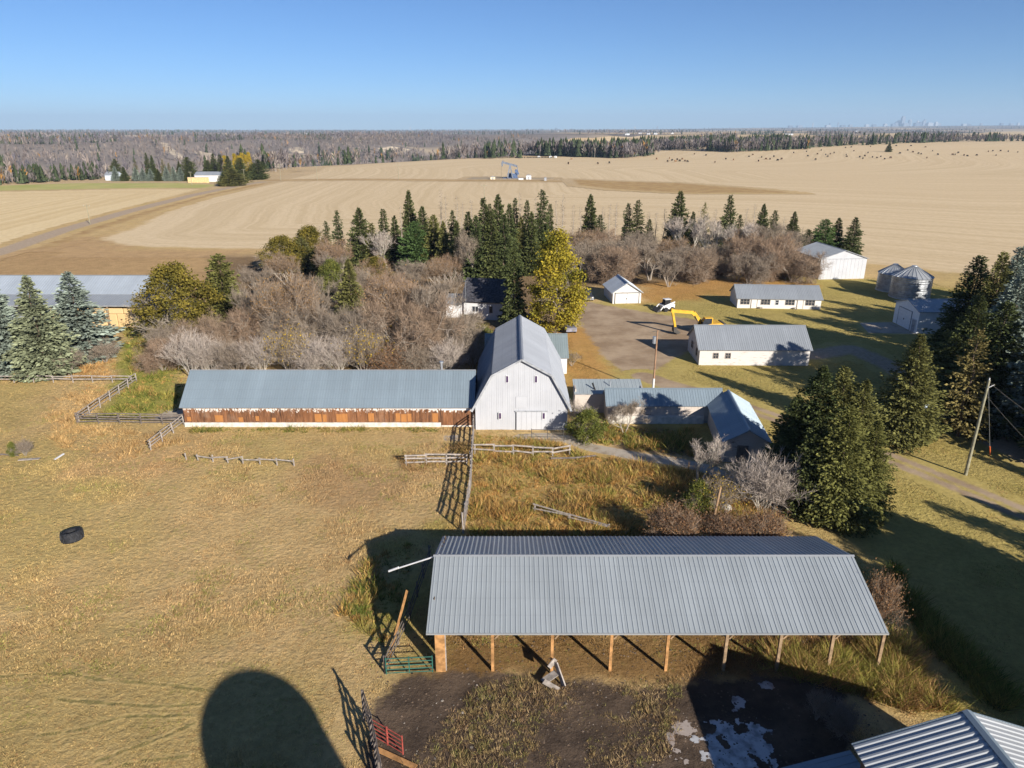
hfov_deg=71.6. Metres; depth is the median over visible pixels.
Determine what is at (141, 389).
tall weeds
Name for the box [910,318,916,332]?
door
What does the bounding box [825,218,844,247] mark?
spruce tree
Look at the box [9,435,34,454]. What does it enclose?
shrub
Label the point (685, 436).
tall weeds
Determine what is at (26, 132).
distant wood
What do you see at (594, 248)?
bare thicket
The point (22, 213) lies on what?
stubble field
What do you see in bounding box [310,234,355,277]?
bare tree
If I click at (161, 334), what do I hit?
bare thicket
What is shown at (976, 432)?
utility pole
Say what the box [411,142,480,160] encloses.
wood belt
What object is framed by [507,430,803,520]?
footpath
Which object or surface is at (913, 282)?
grain bin
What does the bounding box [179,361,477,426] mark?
long barn
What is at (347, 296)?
spruce tree
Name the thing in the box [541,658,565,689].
feed trough
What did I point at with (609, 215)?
dead tree
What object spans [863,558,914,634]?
shrub
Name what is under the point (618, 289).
garage
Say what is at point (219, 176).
spruce tree
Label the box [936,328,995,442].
spruce tree
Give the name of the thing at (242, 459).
fence
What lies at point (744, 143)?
wood belt
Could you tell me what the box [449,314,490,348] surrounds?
leafy tree
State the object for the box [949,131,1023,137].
field
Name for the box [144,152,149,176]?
spruce tree
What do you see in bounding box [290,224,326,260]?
leafy tree
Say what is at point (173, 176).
blue spruce tree
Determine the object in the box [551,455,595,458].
fallen log
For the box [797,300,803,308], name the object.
door
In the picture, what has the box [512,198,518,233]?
spruce tree
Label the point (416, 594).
fence
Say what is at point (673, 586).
pole shed
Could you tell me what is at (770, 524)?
shrub
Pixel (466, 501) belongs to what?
fence
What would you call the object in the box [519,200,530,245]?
spruce tree
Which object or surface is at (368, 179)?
grass strip
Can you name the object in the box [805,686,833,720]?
shrub
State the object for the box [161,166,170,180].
blue spruce tree
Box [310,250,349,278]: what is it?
bare tree
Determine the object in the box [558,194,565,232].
dead tree
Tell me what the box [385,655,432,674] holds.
gate
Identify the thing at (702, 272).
bare thicket
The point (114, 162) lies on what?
spruce tree
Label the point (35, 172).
rim brush
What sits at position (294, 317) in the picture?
bare thicket
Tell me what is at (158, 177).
spruce tree
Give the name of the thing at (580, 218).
dead tree
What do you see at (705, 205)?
spruce tree
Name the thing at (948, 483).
driveway
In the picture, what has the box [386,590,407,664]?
plank
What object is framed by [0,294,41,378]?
blue spruce tree
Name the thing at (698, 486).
leafy bush
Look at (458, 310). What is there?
house wing
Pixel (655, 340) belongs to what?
utility pole
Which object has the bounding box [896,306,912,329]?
overhead door
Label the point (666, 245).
bare tree
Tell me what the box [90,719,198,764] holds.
cattle trail
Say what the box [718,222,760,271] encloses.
birch tree
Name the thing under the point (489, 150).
wood belt
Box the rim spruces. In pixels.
[0,133,331,143]
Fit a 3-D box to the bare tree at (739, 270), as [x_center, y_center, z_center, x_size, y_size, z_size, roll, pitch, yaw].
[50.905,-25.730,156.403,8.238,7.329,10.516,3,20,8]
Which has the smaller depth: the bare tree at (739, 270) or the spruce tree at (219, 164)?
the bare tree at (739, 270)
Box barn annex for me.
[484,333,568,373]
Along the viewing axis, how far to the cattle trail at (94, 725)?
40.80 m
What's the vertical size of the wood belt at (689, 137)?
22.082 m
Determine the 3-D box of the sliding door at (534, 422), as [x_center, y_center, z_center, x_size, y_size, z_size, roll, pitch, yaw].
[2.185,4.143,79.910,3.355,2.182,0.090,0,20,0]
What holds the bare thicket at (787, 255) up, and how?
on the ground at (846, 303)
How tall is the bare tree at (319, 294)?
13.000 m
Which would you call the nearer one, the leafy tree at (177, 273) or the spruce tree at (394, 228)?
the leafy tree at (177, 273)
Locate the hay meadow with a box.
[0,182,223,191]
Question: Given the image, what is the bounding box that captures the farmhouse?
[460,277,514,320]
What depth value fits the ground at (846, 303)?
59.55 m
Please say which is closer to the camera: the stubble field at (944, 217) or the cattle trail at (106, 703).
the cattle trail at (106, 703)
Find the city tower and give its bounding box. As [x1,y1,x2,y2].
[900,116,905,125]
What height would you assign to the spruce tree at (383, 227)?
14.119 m
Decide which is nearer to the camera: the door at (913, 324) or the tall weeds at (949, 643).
the tall weeds at (949, 643)
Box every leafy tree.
[124,260,227,343]
[253,235,312,273]
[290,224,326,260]
[359,255,393,288]
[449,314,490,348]
[524,224,591,332]
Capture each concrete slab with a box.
[146,406,184,424]
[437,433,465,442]
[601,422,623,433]
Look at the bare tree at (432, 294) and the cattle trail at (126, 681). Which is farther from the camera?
the bare tree at (432, 294)
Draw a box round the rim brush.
[0,161,101,184]
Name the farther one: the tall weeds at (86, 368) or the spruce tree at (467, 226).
the spruce tree at (467, 226)
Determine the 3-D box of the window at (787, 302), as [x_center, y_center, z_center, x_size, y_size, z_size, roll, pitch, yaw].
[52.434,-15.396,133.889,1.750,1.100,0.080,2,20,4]
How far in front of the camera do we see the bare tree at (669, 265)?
149.35 m
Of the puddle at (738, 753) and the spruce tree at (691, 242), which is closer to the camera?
the puddle at (738, 753)
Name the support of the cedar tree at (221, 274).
on the ground at (846, 303)
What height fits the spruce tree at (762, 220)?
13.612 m
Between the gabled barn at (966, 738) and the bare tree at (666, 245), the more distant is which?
the bare tree at (666, 245)
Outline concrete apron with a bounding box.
[852,321,924,334]
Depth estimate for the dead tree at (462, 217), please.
175.65 m
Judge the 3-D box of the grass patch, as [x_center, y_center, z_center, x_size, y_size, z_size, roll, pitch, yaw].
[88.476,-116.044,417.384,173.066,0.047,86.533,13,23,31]
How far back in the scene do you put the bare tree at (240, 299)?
109.77 m
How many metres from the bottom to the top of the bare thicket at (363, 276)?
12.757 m
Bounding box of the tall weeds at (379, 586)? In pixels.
[333,541,412,645]
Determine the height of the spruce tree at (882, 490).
9.628 m
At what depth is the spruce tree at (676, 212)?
187.90 m
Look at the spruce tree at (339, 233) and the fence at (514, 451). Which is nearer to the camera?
the fence at (514, 451)
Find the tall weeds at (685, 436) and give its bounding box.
[568,418,709,457]
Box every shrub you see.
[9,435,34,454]
[47,346,87,374]
[85,336,124,361]
[153,325,213,373]
[167,332,239,369]
[201,336,260,369]
[229,329,282,369]
[254,319,315,369]
[285,332,335,369]
[308,333,363,369]
[332,322,394,369]
[354,339,421,369]
[384,338,443,369]
[420,331,474,369]
[446,334,488,369]
[564,399,597,424]
[567,349,584,365]
[633,491,710,535]
[687,466,751,509]
[696,499,764,535]
[724,444,815,511]
[725,498,804,535]
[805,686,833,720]
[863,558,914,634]
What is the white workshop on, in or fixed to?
on the ground at (846, 303)
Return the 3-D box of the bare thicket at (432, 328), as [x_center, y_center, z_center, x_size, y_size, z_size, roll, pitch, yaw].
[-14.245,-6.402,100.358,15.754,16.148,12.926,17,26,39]
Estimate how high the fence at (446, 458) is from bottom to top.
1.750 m
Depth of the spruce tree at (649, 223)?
192.00 m
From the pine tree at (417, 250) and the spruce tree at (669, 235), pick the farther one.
the spruce tree at (669, 235)
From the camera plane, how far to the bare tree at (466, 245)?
154.78 m
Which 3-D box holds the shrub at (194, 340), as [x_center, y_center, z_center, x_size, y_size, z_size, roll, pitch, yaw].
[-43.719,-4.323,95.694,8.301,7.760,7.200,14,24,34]
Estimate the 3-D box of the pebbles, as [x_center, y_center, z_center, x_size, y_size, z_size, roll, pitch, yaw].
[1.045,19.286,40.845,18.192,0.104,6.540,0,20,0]
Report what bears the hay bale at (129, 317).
on the ground at (846, 303)
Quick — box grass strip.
[253,178,562,181]
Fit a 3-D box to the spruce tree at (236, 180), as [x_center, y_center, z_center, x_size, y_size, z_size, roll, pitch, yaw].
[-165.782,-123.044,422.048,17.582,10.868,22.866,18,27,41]
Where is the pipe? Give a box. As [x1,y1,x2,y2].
[388,554,439,571]
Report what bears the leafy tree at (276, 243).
on the ground at (846, 303)
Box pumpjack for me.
[501,161,518,177]
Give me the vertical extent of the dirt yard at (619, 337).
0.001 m
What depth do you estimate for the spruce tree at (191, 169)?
467.35 m
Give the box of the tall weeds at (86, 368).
[13,358,116,379]
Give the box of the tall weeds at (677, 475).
[461,444,792,536]
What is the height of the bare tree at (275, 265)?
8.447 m
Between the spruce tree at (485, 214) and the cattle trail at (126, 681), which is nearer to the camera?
the cattle trail at (126, 681)
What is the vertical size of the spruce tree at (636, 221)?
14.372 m
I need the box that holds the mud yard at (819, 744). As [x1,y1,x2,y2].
[320,648,896,767]
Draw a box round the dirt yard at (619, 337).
[559,296,717,378]
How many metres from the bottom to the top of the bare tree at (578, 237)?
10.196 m
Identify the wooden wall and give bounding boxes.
[187,177,208,182]
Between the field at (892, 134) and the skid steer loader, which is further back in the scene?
the field at (892, 134)
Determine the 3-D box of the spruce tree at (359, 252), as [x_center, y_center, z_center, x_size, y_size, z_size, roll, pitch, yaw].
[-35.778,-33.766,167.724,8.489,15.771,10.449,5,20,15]
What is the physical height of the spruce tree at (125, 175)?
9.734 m
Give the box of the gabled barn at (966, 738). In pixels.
[851,709,1023,767]
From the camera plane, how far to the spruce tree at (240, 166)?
461.97 m
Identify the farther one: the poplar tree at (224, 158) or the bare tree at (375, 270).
the poplar tree at (224, 158)
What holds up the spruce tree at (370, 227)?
on the ground at (846, 303)
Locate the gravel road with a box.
[0,181,268,260]
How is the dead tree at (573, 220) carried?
on the ground at (846, 303)
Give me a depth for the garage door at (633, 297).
138.06 m
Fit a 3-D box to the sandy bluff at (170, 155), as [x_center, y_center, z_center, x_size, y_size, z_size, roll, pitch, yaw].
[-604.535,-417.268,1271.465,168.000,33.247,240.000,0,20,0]
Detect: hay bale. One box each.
[106,314,118,326]
[108,307,123,313]
[117,314,129,327]
[123,305,143,313]
[128,313,144,327]
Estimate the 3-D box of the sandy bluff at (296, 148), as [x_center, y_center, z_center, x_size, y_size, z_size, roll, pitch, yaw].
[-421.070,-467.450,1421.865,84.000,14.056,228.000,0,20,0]
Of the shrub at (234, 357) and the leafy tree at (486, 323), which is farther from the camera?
the leafy tree at (486, 323)
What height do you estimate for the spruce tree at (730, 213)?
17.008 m
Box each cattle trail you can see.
[0,671,219,694]
[33,713,197,738]
[52,696,204,709]
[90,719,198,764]
[102,751,198,767]
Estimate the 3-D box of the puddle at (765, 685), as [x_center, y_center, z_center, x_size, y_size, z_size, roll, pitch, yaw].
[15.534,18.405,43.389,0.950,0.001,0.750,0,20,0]
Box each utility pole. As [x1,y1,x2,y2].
[652,330,657,387]
[963,378,993,475]
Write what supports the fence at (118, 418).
on the ground at (846, 303)
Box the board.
[18,457,40,460]
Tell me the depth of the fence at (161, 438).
77.74 m
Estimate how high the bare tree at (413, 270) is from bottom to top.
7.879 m
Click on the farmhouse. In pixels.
(485, 297)
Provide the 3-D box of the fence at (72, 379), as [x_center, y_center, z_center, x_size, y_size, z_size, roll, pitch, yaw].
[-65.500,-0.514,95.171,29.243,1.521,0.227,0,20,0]
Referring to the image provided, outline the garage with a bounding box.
[603,274,642,303]
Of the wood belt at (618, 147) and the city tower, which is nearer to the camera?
the wood belt at (618, 147)
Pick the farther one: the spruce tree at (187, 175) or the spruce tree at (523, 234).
the spruce tree at (187, 175)
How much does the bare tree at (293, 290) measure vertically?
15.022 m
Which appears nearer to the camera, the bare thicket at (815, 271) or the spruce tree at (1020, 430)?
the spruce tree at (1020, 430)
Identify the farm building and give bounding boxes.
[104,172,122,179]
[194,172,221,181]
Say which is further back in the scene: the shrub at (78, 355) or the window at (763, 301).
the window at (763, 301)
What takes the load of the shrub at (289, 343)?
on the ground at (846, 303)
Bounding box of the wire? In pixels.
[988,389,990,454]
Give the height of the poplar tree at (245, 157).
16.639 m
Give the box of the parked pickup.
[559,321,576,332]
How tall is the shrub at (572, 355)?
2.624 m
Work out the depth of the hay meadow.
419.58 m
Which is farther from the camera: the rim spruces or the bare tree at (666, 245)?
the rim spruces
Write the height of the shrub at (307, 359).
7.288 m
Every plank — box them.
[372,747,416,767]
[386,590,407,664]
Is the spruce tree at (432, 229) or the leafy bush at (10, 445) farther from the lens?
the spruce tree at (432, 229)
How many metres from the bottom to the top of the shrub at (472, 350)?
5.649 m
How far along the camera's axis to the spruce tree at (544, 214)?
174.83 m
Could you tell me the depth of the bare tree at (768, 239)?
163.14 m
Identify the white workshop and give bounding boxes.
[687,325,812,365]
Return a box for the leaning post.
[709,487,721,535]
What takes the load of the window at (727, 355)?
in the white workshop
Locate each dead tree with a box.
[398,206,404,245]
[459,203,464,231]
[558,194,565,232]
[570,205,575,233]
[577,209,582,233]
[606,204,612,237]
[611,207,619,245]
[653,213,658,242]
[660,209,666,252]
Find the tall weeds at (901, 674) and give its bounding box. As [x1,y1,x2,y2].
[757,617,984,715]
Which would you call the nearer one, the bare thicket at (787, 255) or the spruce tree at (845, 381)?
the spruce tree at (845, 381)
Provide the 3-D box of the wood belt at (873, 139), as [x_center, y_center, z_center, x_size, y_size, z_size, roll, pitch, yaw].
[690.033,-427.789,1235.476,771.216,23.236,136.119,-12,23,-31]
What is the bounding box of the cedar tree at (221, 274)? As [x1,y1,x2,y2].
[199,253,246,324]
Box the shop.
[893,299,971,333]
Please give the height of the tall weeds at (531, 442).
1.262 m
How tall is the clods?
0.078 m
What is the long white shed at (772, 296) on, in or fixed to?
on the ground at (846, 303)
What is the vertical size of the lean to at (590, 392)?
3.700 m
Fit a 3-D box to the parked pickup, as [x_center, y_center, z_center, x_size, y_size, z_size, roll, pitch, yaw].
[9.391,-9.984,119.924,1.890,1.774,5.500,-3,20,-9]
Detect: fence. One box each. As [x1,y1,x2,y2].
[0,375,132,382]
[74,412,183,423]
[76,373,136,422]
[147,415,184,449]
[184,453,294,465]
[361,689,381,767]
[383,545,430,673]
[404,453,467,465]
[461,414,473,533]
[473,444,570,455]
[533,503,609,529]
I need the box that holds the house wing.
[446,294,463,317]
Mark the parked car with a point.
(591, 296)
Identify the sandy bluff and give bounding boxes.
[152,140,198,161]
[183,149,221,166]
[282,146,312,155]
[372,145,416,155]
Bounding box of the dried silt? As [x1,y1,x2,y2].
[666,720,697,763]
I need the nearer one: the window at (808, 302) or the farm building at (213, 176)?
the window at (808, 302)
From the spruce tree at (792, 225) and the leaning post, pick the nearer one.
the leaning post
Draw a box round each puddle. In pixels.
[690,718,778,767]
[731,696,745,711]
[758,681,774,689]
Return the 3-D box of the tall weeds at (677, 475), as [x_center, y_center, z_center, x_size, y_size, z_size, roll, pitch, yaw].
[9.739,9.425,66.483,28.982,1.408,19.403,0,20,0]
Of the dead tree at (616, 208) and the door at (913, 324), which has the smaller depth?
the door at (913, 324)
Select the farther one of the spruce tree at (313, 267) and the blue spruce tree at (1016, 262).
the spruce tree at (313, 267)
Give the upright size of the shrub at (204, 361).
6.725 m
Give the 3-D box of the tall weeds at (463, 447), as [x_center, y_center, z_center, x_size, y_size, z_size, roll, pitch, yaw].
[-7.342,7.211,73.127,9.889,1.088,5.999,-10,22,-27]
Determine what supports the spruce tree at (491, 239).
on the ground at (846, 303)
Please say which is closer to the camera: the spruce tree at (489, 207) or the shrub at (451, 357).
the shrub at (451, 357)
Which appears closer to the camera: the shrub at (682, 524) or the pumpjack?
the shrub at (682, 524)
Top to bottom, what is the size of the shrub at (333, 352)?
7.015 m
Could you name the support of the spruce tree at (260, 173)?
on the ground at (846, 303)
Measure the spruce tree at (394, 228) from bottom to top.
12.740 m
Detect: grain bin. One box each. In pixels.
[875,263,903,292]
[888,265,934,299]
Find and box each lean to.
[573,379,642,412]
[782,750,860,767]
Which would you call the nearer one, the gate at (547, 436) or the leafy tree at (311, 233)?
the gate at (547, 436)
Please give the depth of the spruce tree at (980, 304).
85.77 m
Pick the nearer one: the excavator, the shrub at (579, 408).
the shrub at (579, 408)
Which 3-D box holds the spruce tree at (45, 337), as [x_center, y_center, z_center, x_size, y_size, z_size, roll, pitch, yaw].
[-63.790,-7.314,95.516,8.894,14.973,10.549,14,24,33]
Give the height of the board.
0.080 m
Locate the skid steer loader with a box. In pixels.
[652,298,674,311]
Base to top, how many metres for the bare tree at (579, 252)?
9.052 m
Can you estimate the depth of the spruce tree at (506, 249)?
155.10 m
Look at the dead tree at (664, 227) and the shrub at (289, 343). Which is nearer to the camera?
the shrub at (289, 343)
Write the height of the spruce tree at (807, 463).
9.645 m
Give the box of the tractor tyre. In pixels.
[59,527,83,543]
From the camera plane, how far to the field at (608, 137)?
2442.98 m
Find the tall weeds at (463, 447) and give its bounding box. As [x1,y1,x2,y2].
[393,438,473,471]
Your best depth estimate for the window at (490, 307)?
125.89 m
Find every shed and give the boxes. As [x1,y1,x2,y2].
[0,275,175,326]
[426,536,888,671]
[603,388,722,423]
[707,389,772,462]
[729,284,823,309]
[797,242,868,278]
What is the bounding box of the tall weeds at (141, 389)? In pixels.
[99,322,184,415]
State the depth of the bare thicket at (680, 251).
162.16 m
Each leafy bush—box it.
[5,441,17,457]
[315,255,343,295]
[474,325,492,352]
[562,406,608,445]
[681,478,716,513]
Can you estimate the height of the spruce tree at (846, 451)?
11.235 m
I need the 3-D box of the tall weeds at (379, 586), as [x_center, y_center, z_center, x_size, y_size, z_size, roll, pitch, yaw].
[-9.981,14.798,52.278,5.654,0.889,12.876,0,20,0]
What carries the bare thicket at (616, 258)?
on the ground at (846, 303)
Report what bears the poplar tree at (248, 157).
on the ground at (846, 303)
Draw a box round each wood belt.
[212,139,526,171]
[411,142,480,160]
[515,137,659,157]
[638,133,815,152]
[678,132,810,142]
[761,131,1023,147]
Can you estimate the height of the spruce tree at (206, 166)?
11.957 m
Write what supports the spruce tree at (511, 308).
on the ground at (846, 303)
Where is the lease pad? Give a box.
[457,176,561,179]
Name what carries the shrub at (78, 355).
on the ground at (846, 303)
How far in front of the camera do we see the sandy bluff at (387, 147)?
1588.40 m
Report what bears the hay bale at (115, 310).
on the hay bale at (123, 319)
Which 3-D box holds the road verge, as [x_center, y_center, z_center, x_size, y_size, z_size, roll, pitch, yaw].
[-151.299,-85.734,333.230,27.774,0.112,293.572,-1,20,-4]
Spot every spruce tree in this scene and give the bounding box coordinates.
[0,274,86,382]
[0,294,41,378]
[35,271,126,365]
[108,159,123,176]
[110,166,120,180]
[119,166,130,180]
[131,167,139,180]
[138,168,148,180]
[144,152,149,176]
[145,168,154,180]
[149,155,156,175]
[154,169,162,180]
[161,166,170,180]
[169,167,177,180]
[177,167,184,180]
[179,157,198,177]
[183,168,192,180]
[203,160,214,171]
[209,154,217,171]
[216,154,222,171]
[216,168,252,185]
[217,173,228,185]
[221,155,235,181]
[233,158,253,180]
[247,159,269,179]
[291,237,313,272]
[310,240,331,276]
[322,221,332,245]
[331,210,345,267]
[331,258,366,323]
[343,208,373,271]
[362,222,384,269]
[378,209,397,263]
[386,215,406,265]
[398,190,416,253]
[415,207,433,250]
[415,214,443,266]
[431,221,451,275]
[446,221,468,280]
[447,210,455,249]
[458,211,475,261]
[461,215,492,280]
[470,197,489,261]
[478,211,504,278]
[485,204,491,242]
[487,194,509,260]
[493,214,516,278]
[497,249,528,324]
[501,203,523,274]
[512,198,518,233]
[514,217,530,275]
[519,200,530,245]
[520,212,541,275]
[534,189,550,248]
[534,218,546,257]
[545,203,554,235]
[576,194,597,248]
[591,215,609,236]
[619,203,632,245]
[627,200,645,236]
[643,219,653,245]
[662,216,676,241]
[663,190,690,249]
[683,211,699,249]
[697,202,709,247]
[710,221,721,248]
[715,194,737,261]
[736,215,743,233]
[753,204,770,251]
[754,395,813,482]
[760,365,856,502]
[769,210,778,238]
[772,416,842,526]
[784,211,801,237]
[787,404,884,538]
[801,229,816,245]
[807,365,869,473]
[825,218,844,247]
[836,379,886,505]
[838,217,864,255]
[849,419,897,530]
[867,333,955,456]
[885,142,892,151]
[920,255,996,365]
[924,296,997,405]
[928,252,1014,380]
[930,300,1023,441]
[932,268,1023,376]
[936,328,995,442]
[975,319,1023,439]
[993,246,1023,294]
[1016,410,1023,447]
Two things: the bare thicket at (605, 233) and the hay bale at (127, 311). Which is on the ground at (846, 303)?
the bare thicket at (605, 233)
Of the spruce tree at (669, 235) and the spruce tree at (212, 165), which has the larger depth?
the spruce tree at (212, 165)
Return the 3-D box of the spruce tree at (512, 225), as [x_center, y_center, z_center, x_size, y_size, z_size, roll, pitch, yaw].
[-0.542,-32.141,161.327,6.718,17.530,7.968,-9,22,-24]
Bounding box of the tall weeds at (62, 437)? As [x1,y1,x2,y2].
[43,385,190,459]
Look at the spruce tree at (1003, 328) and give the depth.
77.52 m
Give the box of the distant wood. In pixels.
[0,125,1023,139]
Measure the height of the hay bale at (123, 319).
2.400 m
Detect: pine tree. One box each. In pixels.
[395,221,433,269]
[809,219,838,246]
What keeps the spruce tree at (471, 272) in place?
on the ground at (846, 303)
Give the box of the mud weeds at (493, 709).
[401,671,685,767]
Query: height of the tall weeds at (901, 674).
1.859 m
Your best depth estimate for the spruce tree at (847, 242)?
186.23 m
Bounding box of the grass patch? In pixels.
[561,178,813,193]
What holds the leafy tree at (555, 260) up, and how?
on the ground at (846, 303)
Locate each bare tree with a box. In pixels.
[227,280,270,335]
[235,263,279,300]
[245,265,329,349]
[260,250,302,284]
[287,269,332,340]
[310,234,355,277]
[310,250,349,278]
[344,264,435,348]
[354,256,395,278]
[389,258,433,285]
[393,268,479,351]
[418,257,454,288]
[433,252,464,281]
[452,225,482,271]
[565,240,591,276]
[566,229,597,262]
[605,396,651,432]
[624,240,666,280]
[648,235,699,270]
[648,251,693,286]
[718,224,760,256]
[725,253,759,281]
[743,219,795,253]
[759,228,802,254]
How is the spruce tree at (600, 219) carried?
on the ground at (846, 303)
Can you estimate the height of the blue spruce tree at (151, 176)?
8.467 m
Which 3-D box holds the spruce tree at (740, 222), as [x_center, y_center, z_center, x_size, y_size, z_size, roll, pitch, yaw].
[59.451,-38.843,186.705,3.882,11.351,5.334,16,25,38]
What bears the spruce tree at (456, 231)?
on the ground at (846, 303)
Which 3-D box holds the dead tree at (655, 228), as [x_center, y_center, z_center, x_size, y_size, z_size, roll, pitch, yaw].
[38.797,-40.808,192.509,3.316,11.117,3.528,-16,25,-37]
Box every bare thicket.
[131,337,182,374]
[141,320,195,361]
[168,306,247,365]
[221,305,279,363]
[256,299,346,366]
[302,299,396,366]
[325,263,378,303]
[358,279,469,369]
[363,271,429,295]
[426,308,489,359]
[575,234,622,274]
[580,226,626,253]
[587,240,645,285]
[612,236,653,274]
[621,229,661,258]
[663,240,720,278]
[672,247,725,284]
[698,243,735,275]
[722,228,796,282]
[726,245,782,283]
[764,227,813,249]
[769,236,812,282]
[769,247,833,284]
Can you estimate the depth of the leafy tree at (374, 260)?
143.13 m
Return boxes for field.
[0,189,208,259]
[43,138,1023,285]
[517,134,833,142]
[760,133,818,134]
[831,133,907,137]
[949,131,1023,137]
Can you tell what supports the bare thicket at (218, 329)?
on the ground at (846, 303)
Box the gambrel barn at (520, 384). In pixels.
[471,315,571,429]
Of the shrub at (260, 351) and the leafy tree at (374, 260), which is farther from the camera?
the leafy tree at (374, 260)
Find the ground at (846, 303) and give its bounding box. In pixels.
[0,125,1023,767]
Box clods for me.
[365,636,882,767]
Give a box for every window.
[472,306,478,311]
[489,306,492,313]
[534,375,537,382]
[713,353,718,358]
[725,353,730,358]
[740,299,749,304]
[761,299,770,304]
[785,300,794,304]
[805,300,814,305]
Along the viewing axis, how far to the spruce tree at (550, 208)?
181.89 m
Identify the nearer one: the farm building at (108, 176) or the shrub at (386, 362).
the shrub at (386, 362)
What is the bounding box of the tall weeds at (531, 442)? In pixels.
[470,432,568,452]
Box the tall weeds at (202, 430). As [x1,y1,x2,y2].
[187,423,441,433]
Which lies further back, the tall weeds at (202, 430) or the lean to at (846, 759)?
the tall weeds at (202, 430)
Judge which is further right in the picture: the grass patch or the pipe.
the grass patch
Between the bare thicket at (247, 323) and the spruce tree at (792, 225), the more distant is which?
the spruce tree at (792, 225)
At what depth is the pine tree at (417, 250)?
166.23 m
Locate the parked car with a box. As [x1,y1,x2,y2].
[584,289,593,300]
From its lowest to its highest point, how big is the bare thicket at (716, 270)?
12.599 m
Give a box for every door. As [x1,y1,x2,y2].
[516,412,545,429]
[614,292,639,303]
[736,445,748,461]
[750,299,757,307]
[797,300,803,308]
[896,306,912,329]
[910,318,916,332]
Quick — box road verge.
[29,181,282,251]
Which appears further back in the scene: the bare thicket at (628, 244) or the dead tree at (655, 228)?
the dead tree at (655, 228)
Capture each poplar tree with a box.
[222,155,228,170]
[232,153,236,167]
[243,154,247,170]
[246,152,252,175]
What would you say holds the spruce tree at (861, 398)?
on the ground at (846, 303)
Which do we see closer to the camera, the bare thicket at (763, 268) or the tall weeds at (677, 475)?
the tall weeds at (677, 475)
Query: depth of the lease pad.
485.74 m
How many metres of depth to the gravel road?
252.44 m
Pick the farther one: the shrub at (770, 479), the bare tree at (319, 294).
the bare tree at (319, 294)
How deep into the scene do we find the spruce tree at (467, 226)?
162.60 m
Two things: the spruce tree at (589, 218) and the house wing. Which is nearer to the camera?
the house wing
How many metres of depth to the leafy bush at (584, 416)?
76.01 m
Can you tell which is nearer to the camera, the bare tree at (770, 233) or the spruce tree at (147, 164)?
the bare tree at (770, 233)
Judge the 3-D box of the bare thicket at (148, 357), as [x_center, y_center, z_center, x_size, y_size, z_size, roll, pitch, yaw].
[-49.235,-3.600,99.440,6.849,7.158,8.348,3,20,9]
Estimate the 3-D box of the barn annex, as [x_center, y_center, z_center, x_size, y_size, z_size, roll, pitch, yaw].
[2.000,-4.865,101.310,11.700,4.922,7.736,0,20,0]
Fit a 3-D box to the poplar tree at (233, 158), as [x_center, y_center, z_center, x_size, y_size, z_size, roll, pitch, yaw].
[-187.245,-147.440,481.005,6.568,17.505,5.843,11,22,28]
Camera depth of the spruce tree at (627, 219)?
195.53 m
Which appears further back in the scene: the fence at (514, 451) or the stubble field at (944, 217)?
the stubble field at (944, 217)
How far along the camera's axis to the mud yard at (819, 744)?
41.43 m
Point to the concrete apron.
(881, 327)
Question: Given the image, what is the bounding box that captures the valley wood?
[0,130,737,179]
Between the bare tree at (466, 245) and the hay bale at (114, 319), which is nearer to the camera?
the hay bale at (114, 319)
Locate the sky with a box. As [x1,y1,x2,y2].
[0,0,1023,129]
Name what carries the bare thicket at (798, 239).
on the ground at (846, 303)
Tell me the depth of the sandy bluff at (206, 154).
1308.27 m
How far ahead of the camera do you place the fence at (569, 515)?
61.49 m
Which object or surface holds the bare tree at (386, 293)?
on the ground at (846, 303)
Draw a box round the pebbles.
[378,680,686,767]
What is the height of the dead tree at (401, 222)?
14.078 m
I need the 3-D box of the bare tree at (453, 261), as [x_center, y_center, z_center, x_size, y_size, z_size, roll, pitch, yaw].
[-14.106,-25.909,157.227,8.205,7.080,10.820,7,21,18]
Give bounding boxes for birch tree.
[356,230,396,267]
[663,215,707,248]
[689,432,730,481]
[691,213,726,249]
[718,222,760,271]
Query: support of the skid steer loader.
on the dirt yard at (619, 337)
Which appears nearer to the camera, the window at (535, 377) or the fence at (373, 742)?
the fence at (373, 742)
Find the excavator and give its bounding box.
[670,308,725,333]
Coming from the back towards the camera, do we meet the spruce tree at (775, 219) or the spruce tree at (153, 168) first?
the spruce tree at (153, 168)
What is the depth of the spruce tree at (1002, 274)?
89.97 m
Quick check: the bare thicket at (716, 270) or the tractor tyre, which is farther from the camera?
the bare thicket at (716, 270)
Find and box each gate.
[372,719,403,754]
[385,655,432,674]
[531,428,563,440]
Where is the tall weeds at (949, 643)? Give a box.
[881,557,1023,714]
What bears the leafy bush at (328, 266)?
on the ground at (846, 303)
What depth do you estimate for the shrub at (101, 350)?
102.43 m
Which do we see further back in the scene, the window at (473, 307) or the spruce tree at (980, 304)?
the window at (473, 307)
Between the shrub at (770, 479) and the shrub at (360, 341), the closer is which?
the shrub at (770, 479)
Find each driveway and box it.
[619,369,1023,530]
[809,342,1023,472]
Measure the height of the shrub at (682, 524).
5.135 m
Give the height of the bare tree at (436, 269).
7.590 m
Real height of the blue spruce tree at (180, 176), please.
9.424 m
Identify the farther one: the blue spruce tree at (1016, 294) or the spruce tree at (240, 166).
the spruce tree at (240, 166)
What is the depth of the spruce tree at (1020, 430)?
73.44 m

